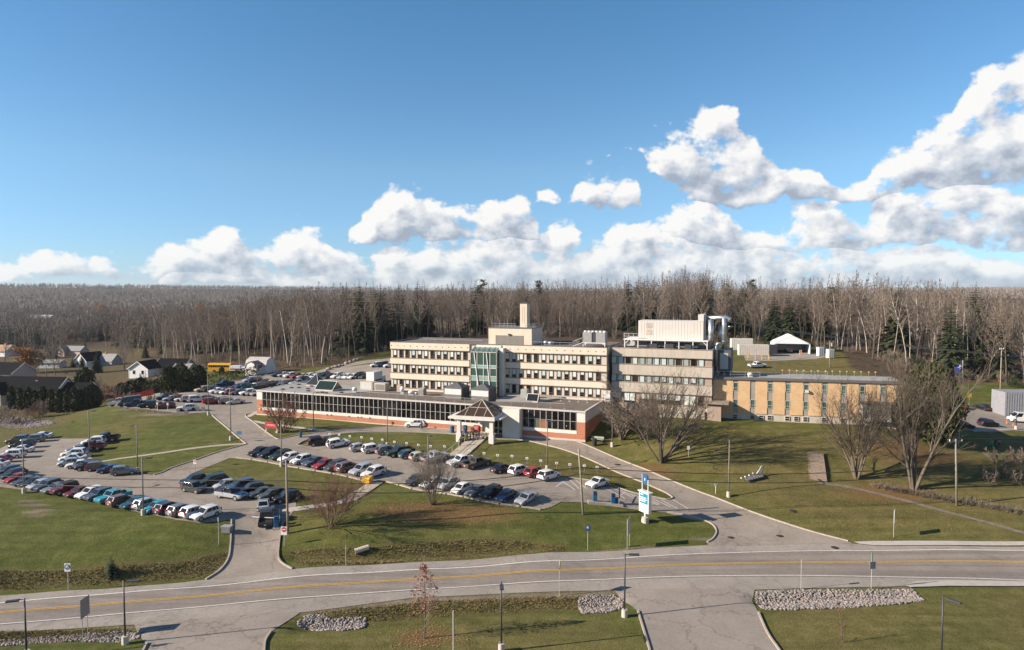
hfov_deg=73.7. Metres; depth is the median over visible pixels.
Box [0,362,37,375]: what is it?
house
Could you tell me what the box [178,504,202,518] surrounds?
parked suv
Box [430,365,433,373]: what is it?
window
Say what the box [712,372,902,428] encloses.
yellow brick wing
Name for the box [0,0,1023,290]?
sky
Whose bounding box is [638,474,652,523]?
entrance sign
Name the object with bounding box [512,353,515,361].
window
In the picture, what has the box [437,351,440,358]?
window
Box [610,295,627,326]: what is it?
bare tree
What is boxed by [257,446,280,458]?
parked suv
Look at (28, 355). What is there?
autumn tree
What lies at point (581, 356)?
window
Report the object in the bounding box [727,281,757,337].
spruce tree
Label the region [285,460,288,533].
utility pole
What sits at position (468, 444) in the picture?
concrete stairs
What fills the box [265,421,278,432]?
direction board
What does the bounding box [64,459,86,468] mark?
parked car
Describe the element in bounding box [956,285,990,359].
spruce tree
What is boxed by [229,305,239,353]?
bare tree
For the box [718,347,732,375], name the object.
plant room
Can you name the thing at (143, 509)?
lamp post
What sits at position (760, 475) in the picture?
garden ornament
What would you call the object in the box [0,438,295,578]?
parking lot
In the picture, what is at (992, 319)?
bare tree
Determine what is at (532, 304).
bare tree
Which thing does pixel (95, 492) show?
parked suv
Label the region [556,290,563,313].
birch tree
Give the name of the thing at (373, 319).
bare tree
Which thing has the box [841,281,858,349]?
birch tree
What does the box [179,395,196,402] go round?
parked suv
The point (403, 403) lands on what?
window
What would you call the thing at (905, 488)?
dry shrub
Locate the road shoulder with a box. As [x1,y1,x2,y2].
[0,544,1023,631]
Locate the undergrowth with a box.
[195,324,1023,387]
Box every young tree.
[410,545,437,638]
[835,604,846,642]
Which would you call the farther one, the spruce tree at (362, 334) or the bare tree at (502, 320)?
the bare tree at (502, 320)
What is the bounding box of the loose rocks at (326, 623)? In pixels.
[297,613,366,630]
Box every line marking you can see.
[0,560,1023,611]
[1,549,1023,602]
[1,575,1016,623]
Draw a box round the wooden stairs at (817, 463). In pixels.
[807,452,826,480]
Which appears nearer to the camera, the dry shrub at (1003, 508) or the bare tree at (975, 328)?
the dry shrub at (1003, 508)
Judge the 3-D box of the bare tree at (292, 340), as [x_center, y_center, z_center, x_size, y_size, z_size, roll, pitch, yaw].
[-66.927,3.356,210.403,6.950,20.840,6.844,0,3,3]
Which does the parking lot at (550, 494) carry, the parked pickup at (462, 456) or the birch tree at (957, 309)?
the parked pickup at (462, 456)
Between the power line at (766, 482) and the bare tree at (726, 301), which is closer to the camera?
the power line at (766, 482)
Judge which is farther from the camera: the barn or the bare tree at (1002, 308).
the barn
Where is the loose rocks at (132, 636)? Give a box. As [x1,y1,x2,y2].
[0,630,142,645]
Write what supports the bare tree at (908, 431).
on the ground at (42, 532)
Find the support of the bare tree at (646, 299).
on the ground at (42, 532)
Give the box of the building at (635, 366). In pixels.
[611,343,729,421]
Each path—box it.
[102,443,244,461]
[254,420,325,430]
[280,499,348,513]
[818,482,1023,533]
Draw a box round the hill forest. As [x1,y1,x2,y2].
[0,282,1023,312]
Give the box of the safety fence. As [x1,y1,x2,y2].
[113,389,153,400]
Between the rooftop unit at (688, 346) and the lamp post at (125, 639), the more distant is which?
the rooftop unit at (688, 346)
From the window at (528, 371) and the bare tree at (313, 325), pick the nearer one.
the window at (528, 371)
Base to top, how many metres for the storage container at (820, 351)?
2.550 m
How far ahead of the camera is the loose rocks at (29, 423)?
150.15 m
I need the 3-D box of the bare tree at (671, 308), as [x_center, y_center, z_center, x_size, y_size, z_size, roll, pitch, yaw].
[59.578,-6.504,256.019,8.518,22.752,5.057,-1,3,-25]
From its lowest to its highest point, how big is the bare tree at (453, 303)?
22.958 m
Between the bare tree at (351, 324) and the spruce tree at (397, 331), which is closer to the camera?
the bare tree at (351, 324)
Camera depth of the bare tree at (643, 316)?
253.35 m
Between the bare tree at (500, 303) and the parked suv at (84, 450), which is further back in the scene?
the bare tree at (500, 303)
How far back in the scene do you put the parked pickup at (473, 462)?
105.83 m
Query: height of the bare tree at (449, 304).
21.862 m
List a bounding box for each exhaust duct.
[707,315,730,321]
[708,320,713,344]
[715,342,720,366]
[718,326,721,343]
[722,318,726,348]
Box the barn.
[245,357,275,374]
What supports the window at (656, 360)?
in the building at (635, 366)
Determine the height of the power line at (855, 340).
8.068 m
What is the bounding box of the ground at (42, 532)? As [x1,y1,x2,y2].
[0,288,1023,649]
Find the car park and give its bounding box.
[960,407,1023,431]
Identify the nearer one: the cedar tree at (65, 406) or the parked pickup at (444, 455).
the parked pickup at (444, 455)
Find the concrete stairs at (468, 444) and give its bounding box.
[445,432,486,457]
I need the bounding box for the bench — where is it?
[591,436,603,441]
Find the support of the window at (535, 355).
in the hospital block at (506, 361)
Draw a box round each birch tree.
[138,320,146,351]
[158,320,164,357]
[161,326,170,353]
[162,321,169,357]
[165,315,178,357]
[183,311,195,361]
[186,315,195,350]
[192,312,200,346]
[226,305,234,362]
[230,297,241,363]
[239,301,250,357]
[263,290,275,329]
[265,297,277,353]
[274,298,288,362]
[275,300,287,347]
[284,295,298,355]
[288,292,303,363]
[292,309,308,355]
[297,306,311,364]
[299,291,313,365]
[307,291,319,359]
[320,292,340,362]
[325,295,341,351]
[335,302,345,351]
[358,295,371,352]
[370,288,379,349]
[391,293,400,336]
[396,289,405,334]
[426,287,433,323]
[429,290,437,329]
[449,291,459,335]
[458,285,466,330]
[484,281,492,334]
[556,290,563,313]
[569,294,576,333]
[610,284,619,330]
[637,275,647,318]
[668,280,677,319]
[721,279,730,315]
[787,285,798,311]
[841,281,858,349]
[845,283,870,352]
[874,277,891,355]
[876,288,889,325]
[883,281,910,363]
[891,285,911,351]
[899,294,920,355]
[907,282,925,356]
[927,288,942,360]
[946,285,967,332]
[954,290,976,355]
[958,308,974,357]
[959,294,984,363]
[990,295,1005,368]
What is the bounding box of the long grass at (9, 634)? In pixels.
[0,414,579,642]
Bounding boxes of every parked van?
[117,394,141,406]
[1007,411,1023,422]
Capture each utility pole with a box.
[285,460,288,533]
[578,449,583,514]
[829,341,832,367]
[949,439,962,505]
[999,348,1003,388]
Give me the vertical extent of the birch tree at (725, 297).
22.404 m
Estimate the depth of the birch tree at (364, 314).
230.91 m
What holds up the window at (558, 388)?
in the hospital block at (506, 361)
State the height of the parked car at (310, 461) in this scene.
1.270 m
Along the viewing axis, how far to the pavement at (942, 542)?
82.72 m
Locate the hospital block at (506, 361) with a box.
[390,303,620,417]
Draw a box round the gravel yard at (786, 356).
[744,353,825,360]
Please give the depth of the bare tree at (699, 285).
241.34 m
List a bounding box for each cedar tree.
[5,385,16,408]
[13,387,23,409]
[22,386,32,410]
[31,389,38,410]
[37,385,47,410]
[46,388,55,412]
[53,388,63,412]
[62,389,70,412]
[68,385,78,411]
[72,367,95,382]
[77,388,85,410]
[81,382,103,408]
[156,363,180,394]
[168,362,194,391]
[189,364,206,387]
[893,385,931,429]
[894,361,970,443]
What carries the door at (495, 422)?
in the entrance wing at (577, 420)
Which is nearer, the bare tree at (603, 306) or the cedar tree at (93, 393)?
the cedar tree at (93, 393)
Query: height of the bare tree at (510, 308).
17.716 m
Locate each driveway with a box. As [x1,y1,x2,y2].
[133,612,299,649]
[614,588,777,649]
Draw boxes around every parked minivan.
[187,394,202,402]
[199,472,228,486]
[225,476,253,487]
[242,376,256,381]
[275,379,290,385]
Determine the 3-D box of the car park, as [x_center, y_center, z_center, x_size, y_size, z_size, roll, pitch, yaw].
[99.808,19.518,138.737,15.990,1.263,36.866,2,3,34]
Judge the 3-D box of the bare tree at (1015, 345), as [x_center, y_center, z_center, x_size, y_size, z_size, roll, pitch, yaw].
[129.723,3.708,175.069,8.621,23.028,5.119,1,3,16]
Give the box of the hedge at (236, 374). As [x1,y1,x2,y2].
[206,365,261,383]
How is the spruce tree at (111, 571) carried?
on the ground at (42, 532)
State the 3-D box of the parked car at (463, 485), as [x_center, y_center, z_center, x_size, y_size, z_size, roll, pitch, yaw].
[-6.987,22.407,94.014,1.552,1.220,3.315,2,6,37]
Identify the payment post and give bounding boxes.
[273,516,279,529]
[593,491,596,501]
[611,493,614,503]
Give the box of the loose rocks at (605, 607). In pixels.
[578,594,623,613]
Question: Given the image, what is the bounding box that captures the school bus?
[208,363,233,372]
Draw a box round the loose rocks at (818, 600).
[755,588,924,610]
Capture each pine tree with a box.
[476,279,488,320]
[529,280,543,325]
[745,279,761,332]
[825,287,841,339]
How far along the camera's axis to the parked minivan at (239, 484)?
96.03 m
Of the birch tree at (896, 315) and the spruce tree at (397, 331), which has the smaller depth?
the birch tree at (896, 315)
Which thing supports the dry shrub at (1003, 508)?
on the ground at (42, 532)
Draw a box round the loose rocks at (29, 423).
[0,417,54,427]
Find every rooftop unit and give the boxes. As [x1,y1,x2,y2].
[360,380,376,389]
[374,382,389,390]
[418,387,426,395]
[521,389,528,398]
[604,390,610,401]
[649,343,657,347]
[665,344,673,348]
[685,344,691,348]
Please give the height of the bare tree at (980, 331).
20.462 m
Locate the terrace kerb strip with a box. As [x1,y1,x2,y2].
[972,429,1015,431]
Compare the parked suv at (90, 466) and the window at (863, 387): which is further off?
the window at (863, 387)
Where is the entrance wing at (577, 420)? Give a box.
[256,382,602,441]
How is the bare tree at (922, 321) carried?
on the ground at (42, 532)
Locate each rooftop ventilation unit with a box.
[444,382,469,399]
[470,383,496,400]
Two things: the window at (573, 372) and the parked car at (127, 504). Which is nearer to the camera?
the parked car at (127, 504)
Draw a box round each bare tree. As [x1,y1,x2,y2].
[1,330,13,361]
[31,337,45,370]
[32,345,45,368]
[41,332,53,358]
[43,336,58,374]
[46,341,61,375]
[53,321,67,341]
[53,342,70,373]
[108,322,117,349]
[118,334,129,358]
[119,324,131,351]
[119,340,131,370]
[124,324,135,349]
[153,334,163,353]
[159,329,173,351]
[167,309,180,356]
[173,309,184,353]
[173,318,183,357]
[176,304,194,357]
[176,316,189,357]
[183,311,199,343]
[183,316,195,359]
[185,308,207,356]
[193,312,211,357]
[199,310,215,355]
[201,315,213,362]
[203,306,215,360]
[207,300,221,351]
[212,306,225,340]
[212,307,229,359]
[212,308,225,361]
[216,308,227,352]
[224,308,235,362]
[225,307,238,355]
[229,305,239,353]
[235,299,250,361]
[240,303,255,356]
[243,308,254,355]
[253,301,269,356]
[254,301,264,350]
[256,296,272,347]
[261,299,284,357]
[263,299,285,358]
[273,296,290,361]
[274,295,287,355]
[284,294,297,354]
[288,305,302,367]
[290,293,303,355]
[290,295,306,361]
[291,290,312,366]
[305,299,320,351]
[306,295,319,361]
[316,309,337,362]
[318,297,333,356]
[321,292,338,340]
[331,297,347,344]
[333,287,352,358]
[337,288,357,357]
[342,302,359,359]
[343,297,360,356]
[363,284,382,352]
[373,288,389,349]
[378,290,394,347]
[397,292,412,340]
[399,291,416,338]
[403,296,414,336]
[411,279,428,336]
[414,296,425,327]
[416,288,431,336]
[420,289,435,334]
[429,284,447,332]
[430,288,440,322]
[435,286,446,334]
[435,295,448,330]
[442,285,456,337]
[442,295,448,334]
[444,286,458,337]
[445,291,457,336]
[446,281,459,333]
[446,287,454,334]
[453,293,464,337]
[460,288,473,333]
[462,289,474,333]
[472,292,485,337]
[474,290,485,321]
[479,291,492,335]
[492,282,504,324]
[495,286,511,324]
[500,293,509,322]
[501,288,515,321]
[505,290,514,322]
[508,287,519,325]
[508,292,523,318]
[513,281,521,325]
[514,288,528,308]
[515,282,531,314]
[530,290,534,324]
[533,290,541,323]
[533,292,544,325]
[536,291,548,321]
[540,282,553,331]
[541,288,551,323]
[546,289,558,331]
[548,289,561,326]
[549,293,558,317]
[551,281,565,324]
[556,285,570,337]
[560,288,576,328]
[574,286,583,316]
[574,294,586,327]
[583,296,592,322]
[583,296,594,330]
[585,288,593,328]
[585,290,596,325]
[590,363,726,463]
[597,290,607,325]
[597,291,608,329]
[599,280,611,331]
[599,285,611,328]
[609,285,623,331]
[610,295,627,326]
[612,284,622,336]
[616,292,626,336]
[619,278,630,331]
[623,294,635,334]
[625,285,641,335]
[633,285,642,315]
[636,275,656,319]
[639,288,650,319]
[641,279,653,319]
[643,281,657,319]
[653,277,670,319]
[657,277,667,314]
[658,273,680,319]
[658,277,672,319]
[659,279,676,319]
[664,278,678,319]
[673,279,695,319]
[677,277,695,319]
[681,273,697,319]
[683,277,700,319]
[683,278,698,319]
[684,272,704,319]
[692,274,708,313]
[698,275,712,320]
[710,279,733,338]
[713,276,732,335]
[717,288,731,315]
[720,281,743,336]
[726,281,736,332]
[731,282,745,337]
[736,289,751,335]
[743,281,757,334]
[744,284,758,342]
[744,293,758,321]
[747,280,761,337]
[756,280,772,343]
[759,281,778,321]
[766,278,783,320]
[769,286,788,322]
[773,283,791,326]
[805,367,926,478]
[809,282,835,343]
[809,288,827,344]
[810,282,831,346]
[828,276,847,351]
[844,344,1003,489]
[862,279,886,358]
[873,286,888,355]
[910,286,934,358]
[924,295,943,363]
[932,288,965,337]
[940,288,963,337]
[966,301,982,366]
[977,295,995,339]
[977,296,992,354]
[977,300,1010,379]
[982,293,1020,381]
[985,299,1002,340]
[987,295,1015,366]
[991,296,1012,336]
[1004,298,1023,374]
[1006,297,1023,375]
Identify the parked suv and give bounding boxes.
[0,464,21,473]
[0,467,27,479]
[1,448,26,458]
[4,434,29,444]
[8,439,35,448]
[21,433,46,442]
[31,478,63,490]
[60,447,88,456]
[74,459,98,471]
[74,484,102,498]
[80,435,106,443]
[83,487,111,501]
[84,460,110,471]
[105,493,133,507]
[109,465,137,475]
[131,497,157,509]
[137,400,157,407]
[152,500,178,514]
[155,392,171,400]
[155,401,175,408]
[165,502,189,516]
[176,403,196,411]
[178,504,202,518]
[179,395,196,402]
[179,472,205,484]
[189,503,221,521]
[194,385,209,392]
[202,385,218,392]
[202,397,218,404]
[214,395,232,398]
[217,397,231,404]
[235,382,248,388]
[239,388,253,395]
[239,481,265,492]
[247,377,262,382]
[250,382,267,388]
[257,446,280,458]
[257,486,284,498]
[267,380,277,385]
[268,448,291,460]
[270,371,282,376]
[272,489,301,503]
[277,451,299,462]
[283,371,295,377]
[289,453,311,464]
[297,375,309,379]
[307,435,329,446]
[319,371,329,376]
[323,458,347,471]
[325,437,349,448]
[330,372,342,378]
[334,460,357,472]
[348,461,372,475]
[353,371,364,378]
[360,464,386,476]
[361,442,381,453]
[370,361,381,367]
[374,444,393,455]
[376,361,387,367]
[383,362,390,367]
[405,419,425,427]
[437,475,459,490]
[479,483,502,499]
[507,463,527,475]
[523,465,542,478]
[536,468,560,481]
[784,348,792,352]
[976,418,999,426]
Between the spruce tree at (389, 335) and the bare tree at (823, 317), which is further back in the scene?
the spruce tree at (389, 335)
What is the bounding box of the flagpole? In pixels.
[955,361,962,446]
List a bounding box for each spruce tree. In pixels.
[33,330,43,348]
[43,332,58,358]
[69,357,75,367]
[77,356,84,367]
[91,351,103,372]
[95,322,106,340]
[100,556,121,578]
[141,344,150,357]
[157,342,163,354]
[328,283,355,356]
[343,284,381,353]
[364,284,388,348]
[369,282,395,345]
[387,285,414,341]
[408,281,428,338]
[413,286,437,336]
[461,287,486,334]
[511,282,534,325]
[613,274,635,330]
[626,278,650,332]
[640,277,656,319]
[691,279,717,333]
[714,277,738,334]
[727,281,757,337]
[762,294,782,343]
[779,291,801,337]
[795,288,813,337]
[808,293,834,339]
[874,283,922,357]
[931,300,976,379]
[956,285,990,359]
[964,343,983,378]
[977,353,987,377]
[980,302,1021,379]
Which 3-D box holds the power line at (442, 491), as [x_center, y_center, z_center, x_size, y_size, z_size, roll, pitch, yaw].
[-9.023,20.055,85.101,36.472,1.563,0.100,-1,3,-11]
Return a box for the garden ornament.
[740,466,763,480]
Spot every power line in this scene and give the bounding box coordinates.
[0,476,285,480]
[0,483,253,488]
[288,467,578,483]
[288,474,578,492]
[581,464,954,473]
[581,471,955,482]
[672,310,996,354]
[676,310,1003,354]
[677,312,988,354]
[979,438,1023,438]
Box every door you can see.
[494,420,497,432]
[498,420,501,432]
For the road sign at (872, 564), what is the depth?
71.01 m
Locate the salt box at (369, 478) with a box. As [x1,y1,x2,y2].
[362,475,372,482]
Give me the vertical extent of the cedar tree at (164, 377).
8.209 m
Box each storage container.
[730,338,752,349]
[737,344,768,355]
[768,344,777,353]
[816,347,824,355]
[826,349,833,357]
[991,389,1023,415]
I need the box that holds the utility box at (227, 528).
[221,524,232,533]
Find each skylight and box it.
[306,373,323,385]
[315,380,341,390]
[526,393,539,402]
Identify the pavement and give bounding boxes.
[855,541,1023,544]
[905,580,1023,586]
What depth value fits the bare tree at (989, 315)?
202.35 m
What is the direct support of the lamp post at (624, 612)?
on the ground at (42, 532)
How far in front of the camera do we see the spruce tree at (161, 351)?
311.77 m
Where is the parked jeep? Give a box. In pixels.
[49,479,79,495]
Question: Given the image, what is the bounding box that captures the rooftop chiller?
[574,330,607,346]
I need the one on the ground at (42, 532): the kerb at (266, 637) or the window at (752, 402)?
the kerb at (266, 637)
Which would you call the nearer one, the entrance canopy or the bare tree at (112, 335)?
the entrance canopy
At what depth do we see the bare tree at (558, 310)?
271.54 m
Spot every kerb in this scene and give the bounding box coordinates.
[153,444,245,474]
[205,519,231,579]
[211,414,246,443]
[245,413,401,438]
[263,630,271,649]
[277,524,292,568]
[296,431,672,496]
[464,496,479,500]
[481,500,498,503]
[500,503,518,506]
[521,506,539,509]
[568,477,673,499]
[577,441,847,540]
[587,500,622,506]
[637,610,650,649]
[667,511,716,542]
[757,611,780,649]
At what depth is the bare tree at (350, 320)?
217.78 m
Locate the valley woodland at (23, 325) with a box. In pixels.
[0,301,368,354]
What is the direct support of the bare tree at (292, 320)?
on the ground at (42, 532)
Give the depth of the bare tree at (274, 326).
238.15 m
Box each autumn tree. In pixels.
[8,345,45,367]
[63,330,75,339]
[95,305,108,312]
[191,304,206,309]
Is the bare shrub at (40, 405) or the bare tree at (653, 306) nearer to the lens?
the bare shrub at (40, 405)
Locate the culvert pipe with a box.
[354,545,368,553]
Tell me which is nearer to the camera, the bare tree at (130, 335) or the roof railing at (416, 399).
the roof railing at (416, 399)
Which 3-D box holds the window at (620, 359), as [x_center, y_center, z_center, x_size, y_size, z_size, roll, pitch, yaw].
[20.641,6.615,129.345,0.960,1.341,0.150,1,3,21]
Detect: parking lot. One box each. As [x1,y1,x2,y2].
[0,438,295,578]
[114,364,390,413]
[239,443,684,511]
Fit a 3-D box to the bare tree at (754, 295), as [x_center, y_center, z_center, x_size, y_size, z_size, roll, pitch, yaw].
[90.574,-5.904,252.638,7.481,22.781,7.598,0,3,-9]
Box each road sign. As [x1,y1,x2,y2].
[64,563,70,589]
[80,595,89,642]
[281,527,286,545]
[453,610,453,649]
[559,560,560,595]
[585,525,589,549]
[627,517,629,545]
[870,553,875,589]
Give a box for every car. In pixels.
[0,454,13,459]
[0,458,10,466]
[2,472,30,483]
[5,444,34,452]
[10,475,42,485]
[17,476,39,487]
[26,478,47,489]
[38,431,53,437]
[40,481,60,493]
[56,457,79,466]
[58,452,87,460]
[63,485,90,497]
[64,444,92,451]
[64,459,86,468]
[96,463,124,473]
[119,495,151,508]
[144,499,166,513]
[147,401,162,408]
[162,395,176,400]
[180,481,206,493]
[208,387,220,393]
[212,478,233,489]
[218,388,230,394]
[224,388,236,394]
[225,398,244,404]
[228,389,240,394]
[241,383,253,388]
[247,446,268,456]
[248,486,274,498]
[257,498,269,511]
[276,371,287,376]
[290,373,300,378]
[301,455,326,466]
[312,458,331,469]
[322,373,333,378]
[341,373,351,378]
[347,373,355,378]
[348,442,365,452]
[358,373,365,378]
[398,449,414,459]
[404,473,424,486]
[408,451,427,460]
[419,476,444,487]
[450,481,472,494]
[464,484,486,497]
[489,463,509,473]
[495,487,516,502]
[514,490,537,505]
[585,476,608,488]
[957,421,975,428]
[972,404,991,410]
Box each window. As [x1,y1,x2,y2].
[263,392,266,406]
[267,392,270,406]
[271,392,274,407]
[275,393,278,407]
[279,393,282,407]
[287,393,290,406]
[291,394,294,408]
[295,394,298,409]
[299,394,303,409]
[303,394,307,409]
[308,395,311,410]
[312,395,315,410]
[316,395,319,410]
[320,396,324,411]
[325,396,328,411]
[329,396,332,411]
[333,396,337,412]
[338,397,341,412]
[342,397,346,412]
[346,397,350,413]
[351,398,354,413]
[355,398,359,413]
[360,398,363,414]
[364,398,368,414]
[369,399,373,414]
[373,399,377,415]
[378,399,382,415]
[383,400,386,415]
[387,400,391,416]
[392,400,396,416]
[393,349,396,356]
[393,364,396,371]
[393,379,396,386]
[397,401,400,416]
[399,349,402,357]
[399,364,402,371]
[401,401,405,417]
[405,350,408,357]
[405,364,408,372]
[405,379,408,387]
[406,401,410,417]
[411,350,414,357]
[411,402,415,418]
[412,380,415,387]
[416,402,420,418]
[418,365,421,372]
[418,380,421,387]
[421,402,424,418]
[424,350,427,358]
[424,365,427,373]
[424,380,427,388]
[425,402,429,419]
[430,350,433,358]
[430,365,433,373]
[430,381,433,388]
[430,403,434,419]
[435,403,439,419]
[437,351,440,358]
[437,366,440,373]
[437,381,440,388]
[440,403,444,420]
[443,351,446,358]
[443,366,446,373]
[445,404,449,420]
[450,351,453,358]
[450,366,453,374]
[450,404,454,421]
[455,404,459,421]
[456,351,459,359]
[456,366,459,374]
[460,405,464,421]
[463,351,466,359]
[463,367,466,374]
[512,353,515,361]
[512,369,515,376]
[512,384,515,392]
[519,353,522,361]
[519,369,522,377]
[523,409,527,426]
[526,353,530,361]
[526,369,530,377]
[528,409,533,427]
[534,354,537,361]
[534,370,537,377]
[534,385,537,393]
[534,410,539,427]
[540,410,545,427]
[541,354,545,362]
[541,370,545,378]
[541,386,545,394]
[546,410,551,428]
[549,354,552,362]
[549,370,552,378]
[549,386,552,394]
[552,411,557,428]
[557,354,560,362]
[557,370,560,378]
[557,387,560,394]
[558,411,563,429]
[564,354,568,363]
[564,371,568,379]
[564,387,568,395]
[564,412,569,429]
[570,412,575,430]
[572,355,576,363]
[572,371,575,379]
[572,387,575,395]
[580,355,583,363]
[580,371,583,379]
[580,388,583,396]
[588,355,591,363]
[588,372,591,380]
[588,388,591,396]
[596,355,599,364]
[596,372,599,380]
[596,388,599,396]
[611,391,620,401]
[612,356,616,362]
[612,374,616,380]
[618,356,623,363]
[618,374,622,380]
[624,392,634,402]
[625,357,630,363]
[625,375,629,381]
[632,357,637,363]
[632,375,636,381]
[639,357,644,363]
[639,375,644,381]
[646,376,651,382]
[647,357,651,364]
[654,358,658,364]
[661,358,665,364]
[668,358,673,364]
[669,394,680,404]
[676,358,680,365]
[683,359,688,365]
[684,395,694,405]
[691,359,695,365]
[698,359,703,366]
[698,378,703,384]
[733,382,737,390]
[733,399,737,406]
[750,400,754,407]
[767,400,771,407]
[768,383,772,391]
[785,384,789,391]
[785,401,789,408]
[803,401,807,409]
[804,384,808,392]
[841,385,845,393]
[860,386,864,393]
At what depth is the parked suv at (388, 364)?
195.98 m
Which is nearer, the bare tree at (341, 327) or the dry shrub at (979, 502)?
the dry shrub at (979, 502)
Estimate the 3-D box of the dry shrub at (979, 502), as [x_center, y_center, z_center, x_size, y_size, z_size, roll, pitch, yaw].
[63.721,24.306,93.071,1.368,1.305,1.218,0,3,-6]
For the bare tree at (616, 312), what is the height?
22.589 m
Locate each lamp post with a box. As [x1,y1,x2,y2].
[5,598,29,649]
[22,439,31,493]
[88,410,95,456]
[121,579,139,644]
[129,425,139,472]
[141,457,152,515]
[207,376,213,414]
[223,388,232,440]
[280,419,285,466]
[312,392,319,429]
[380,408,388,444]
[498,582,504,649]
[545,421,554,468]
[605,399,613,446]
[621,553,639,617]
[726,439,730,497]
[940,596,961,649]
[1009,413,1017,429]
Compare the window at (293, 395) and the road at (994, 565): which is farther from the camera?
the window at (293, 395)
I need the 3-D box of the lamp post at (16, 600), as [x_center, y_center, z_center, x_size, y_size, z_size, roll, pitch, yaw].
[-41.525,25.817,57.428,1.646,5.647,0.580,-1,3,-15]
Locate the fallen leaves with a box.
[281,373,1021,649]
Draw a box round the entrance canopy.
[448,399,506,443]
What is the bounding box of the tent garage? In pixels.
[770,333,809,353]
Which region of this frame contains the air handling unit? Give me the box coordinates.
[623,314,708,349]
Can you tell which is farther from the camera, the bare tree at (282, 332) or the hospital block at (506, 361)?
the bare tree at (282, 332)
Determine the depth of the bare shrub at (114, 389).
172.89 m
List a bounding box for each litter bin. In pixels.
[450,425,454,432]
[592,438,596,445]
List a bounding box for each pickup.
[74,440,106,450]
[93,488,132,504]
[100,431,120,441]
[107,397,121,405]
[124,398,144,407]
[214,379,234,386]
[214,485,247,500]
[258,506,274,526]
[288,378,307,383]
[384,444,414,457]
[420,449,449,462]
[446,453,472,467]
[461,455,491,469]
[747,361,766,367]
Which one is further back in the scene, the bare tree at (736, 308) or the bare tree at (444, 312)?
the bare tree at (444, 312)
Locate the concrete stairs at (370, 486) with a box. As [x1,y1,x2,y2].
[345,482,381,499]
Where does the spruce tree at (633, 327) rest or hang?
on the ground at (42, 532)
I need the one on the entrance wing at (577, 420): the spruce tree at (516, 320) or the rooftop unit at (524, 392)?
the rooftop unit at (524, 392)
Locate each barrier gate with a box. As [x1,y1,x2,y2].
[252,516,281,525]
[615,492,625,503]
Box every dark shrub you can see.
[115,382,125,395]
[122,380,136,394]
[128,376,146,392]
[141,380,152,390]
[150,377,159,393]
[181,377,198,390]
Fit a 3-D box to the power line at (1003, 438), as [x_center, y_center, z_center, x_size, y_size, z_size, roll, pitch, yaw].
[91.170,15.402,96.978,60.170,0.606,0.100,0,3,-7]
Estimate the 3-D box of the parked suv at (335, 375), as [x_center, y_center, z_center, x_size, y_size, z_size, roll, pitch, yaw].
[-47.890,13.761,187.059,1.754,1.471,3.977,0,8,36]
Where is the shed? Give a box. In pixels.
[39,359,67,367]
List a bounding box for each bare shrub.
[0,405,20,423]
[13,417,21,424]
[20,407,30,417]
[26,400,47,418]
[34,399,48,417]
[90,376,105,388]
[100,381,111,401]
[111,385,123,398]
[145,391,155,400]
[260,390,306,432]
[284,459,376,530]
[405,442,464,505]
[600,391,649,439]
[626,392,669,439]
[977,464,1000,482]
[983,447,1011,464]
[992,460,1022,479]
[1004,446,1023,462]
[1007,468,1023,484]
[1011,453,1023,468]
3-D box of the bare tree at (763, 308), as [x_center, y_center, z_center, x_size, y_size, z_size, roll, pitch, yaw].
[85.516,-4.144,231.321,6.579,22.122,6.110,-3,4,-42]
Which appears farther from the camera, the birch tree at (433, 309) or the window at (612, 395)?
the birch tree at (433, 309)
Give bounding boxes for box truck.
[366,370,385,381]
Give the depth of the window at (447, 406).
126.57 m
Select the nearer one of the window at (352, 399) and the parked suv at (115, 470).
the parked suv at (115, 470)
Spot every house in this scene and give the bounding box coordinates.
[0,344,18,356]
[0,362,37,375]
[0,376,101,405]
[57,346,88,356]
[69,351,123,366]
[127,358,196,377]
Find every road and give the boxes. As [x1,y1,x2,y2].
[0,550,1023,624]
[141,407,298,478]
[282,426,852,545]
[316,358,389,372]
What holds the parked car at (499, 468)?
on the parking lot at (550, 494)
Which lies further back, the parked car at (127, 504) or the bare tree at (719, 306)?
the bare tree at (719, 306)
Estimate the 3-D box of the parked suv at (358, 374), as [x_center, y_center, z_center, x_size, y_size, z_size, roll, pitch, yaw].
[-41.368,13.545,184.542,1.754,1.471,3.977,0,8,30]
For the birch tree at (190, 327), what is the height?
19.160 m
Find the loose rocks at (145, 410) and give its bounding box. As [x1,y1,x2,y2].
[117,407,176,413]
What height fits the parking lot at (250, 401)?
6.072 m
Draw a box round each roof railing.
[351,391,474,402]
[495,323,515,327]
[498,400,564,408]
[715,371,760,377]
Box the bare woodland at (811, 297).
[172,264,1023,357]
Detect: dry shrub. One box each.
[880,481,886,489]
[884,480,897,490]
[903,486,912,494]
[919,489,930,496]
[926,489,937,498]
[933,492,946,499]
[941,491,954,501]
[959,497,968,505]
[965,495,975,505]
[976,499,984,506]
[980,500,997,508]
[999,504,1008,511]
[1004,502,1022,513]
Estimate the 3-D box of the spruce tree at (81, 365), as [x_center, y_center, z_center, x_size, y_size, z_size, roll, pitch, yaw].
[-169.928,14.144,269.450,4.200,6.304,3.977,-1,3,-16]
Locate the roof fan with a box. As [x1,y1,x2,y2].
[400,386,403,393]
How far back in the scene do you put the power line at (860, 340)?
190.75 m
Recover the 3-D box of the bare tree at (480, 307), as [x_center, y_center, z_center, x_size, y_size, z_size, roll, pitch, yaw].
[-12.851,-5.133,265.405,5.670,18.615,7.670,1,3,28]
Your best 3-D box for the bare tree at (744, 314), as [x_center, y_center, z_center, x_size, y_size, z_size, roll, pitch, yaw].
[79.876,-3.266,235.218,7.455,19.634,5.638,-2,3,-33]

